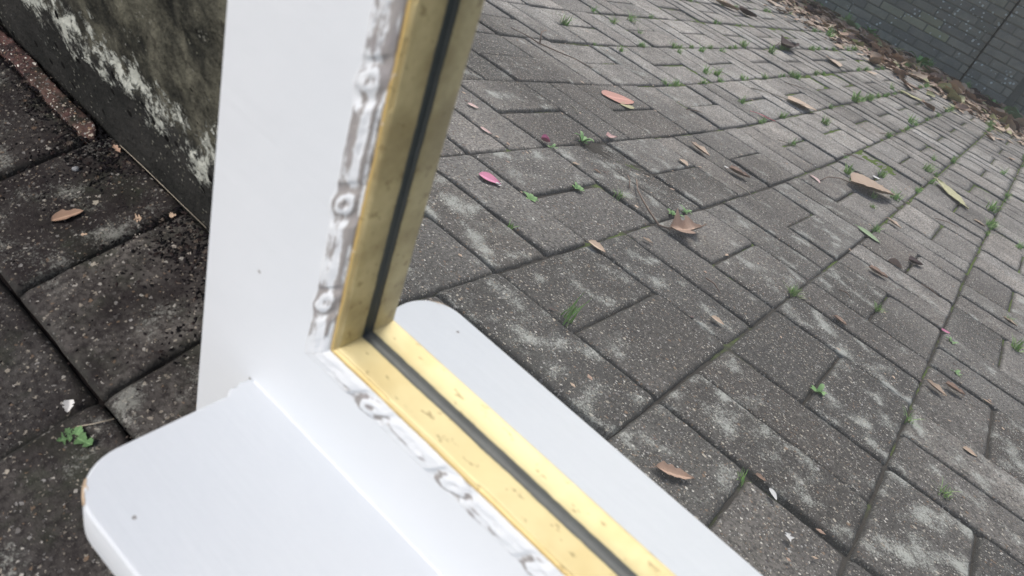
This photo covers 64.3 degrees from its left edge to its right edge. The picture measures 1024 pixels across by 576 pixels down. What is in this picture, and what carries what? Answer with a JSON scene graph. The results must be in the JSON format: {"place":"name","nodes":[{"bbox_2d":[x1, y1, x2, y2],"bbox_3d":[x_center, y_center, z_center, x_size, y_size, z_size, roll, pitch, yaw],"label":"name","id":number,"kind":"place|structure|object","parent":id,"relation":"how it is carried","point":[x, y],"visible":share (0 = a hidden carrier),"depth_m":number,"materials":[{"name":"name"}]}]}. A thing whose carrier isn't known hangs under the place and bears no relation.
{"place":"outdoors","nodes":[
{"label":"outdoors","id":0,"kind":"place"},
{"bbox_2d":[0,27,209,575],"bbox_3d":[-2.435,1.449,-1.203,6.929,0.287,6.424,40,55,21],"label":"paving","id":1,"kind":"structure","parent":0,"point":[44,473],"depth_m":0.52,"materials":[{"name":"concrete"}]},
{"bbox_2d":[0,30,99,144],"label":"brick sliver","id":2,"kind":"object","parent":1,"relation":"on","point":[25,64],"visible":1,"depth_m":0.65,"materials":[{"name":"brown brick"}]},
{"bbox_2d":[51,209,82,220],"bbox_3d":[-0.311,-0.051,0.570,0.021,0.003,0.010,-24,59,-27],"label":"dry fallen leaf","id":3,"kind":"object","parent":1,"relation":"on","point":[62,214],"visible":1,"depth_m":0.57,"materials":[{"name":"brown plant"}]},
{"bbox_2d":[62,400,74,412],"bbox_3d":[-0.262,0.070,0.481,0.007,0.002,0.009,-3,52,-13],"label":"paint flake","id":4,"kind":"object","parent":1,"relation":"on","point":[67,406],"visible":1,"depth_m":0.48,"materials":[{"name":"white paint"}]},
{"bbox_2d":[56,426,92,446],"bbox_3d":[-0.251,0.088,0.468,0.019,0.004,0.016,40,55,21],"label":"seedling","id":5,"kind":"object","parent":1,"relation":"on","point":[81,438],"visible":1,"depth_m":0.47,"materials":[{"name":"green plant"}]},
{"bbox_2d":[72,166,79,170],"bbox_3d":[-0.321,-0.088,0.600,0.006,0.004,0.004,-3,52,-13],"label":"pebble","id":6,"kind":"object","parent":1,"relation":"on","point":[76,168],"visible":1,"depth_m":0.60,"materials":[{"name":"grey stone"}]},
{"bbox_2d":[76,418,113,426],"bbox_3d":[-0.244,0.079,0.476,0.012,0.004,0.018,40,55,21],"label":"dry stem","id":7,"kind":"object","parent":1,"relation":"on","point":[96,423],"visible":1,"depth_m":0.47,"materials":[{"name":"plant"}]},
{"bbox_2d":[0,30,202,575],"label":"soil crumbs","id":8,"kind":"object","parent":1,"relation":"on","point":[17,263],"visible":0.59,"depth_m":0.51,"materials":[{"name":"black soil"}]},
{"bbox_2d":[0,26,209,402],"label":"loose soil","id":9,"kind":"structure","parent":1,"relation":"on","point":[116,155],"depth_m":0.60,"materials":[{"name":"black soil"}]},
{"bbox_2d":[112,144,120,151],"bbox_3d":[-0.300,-0.106,0.619,0.005,0.001,0.010,-33,63,-31],"label":"leaf crumb","id":10,"kind":"object","parent":9,"relation":"on","point":[116,147],"visible":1,"depth_m":0.62,"materials":[{"name":"brown plant"}]},
{"bbox_2d":[0,0,227,233],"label":"wall","id":11,"kind":"structure","parent":1,"relation":"on","point":[139,81],"depth_m":0.54,"materials":[{"name":"concrete"}]},
{"bbox_2d":[134,214,141,221],"bbox_3d":[-0.266,-0.049,0.578,0.006,0.002,0.010,-14,55,-21],"label":"leaf crumb","id":12,"kind":"object","parent":1,"relation":"on","point":[136,217],"visible":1,"depth_m":0.58,"materials":[{"name":"beige plant"}]},
{"bbox_2d":[120,145,205,227],"bbox_3d":[-0.257,-0.076,0.599,0.110,0.003,0.003,40,55,21],"label":"straw","id":13,"kind":"object","parent":1,"relation":"on","point":[163,186],"visible":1,"depth_m":0.60,"materials":[{"name":"beige plant"}]},
{"bbox_2d":[82,0,1023,575],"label":"standing mirror","id":14,"kind":"object","parent":1,"relation":"on","point":[614,286],"visible":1,"depth_m":0.22,"materials":[{"name":"grey mirror"}]}
]}

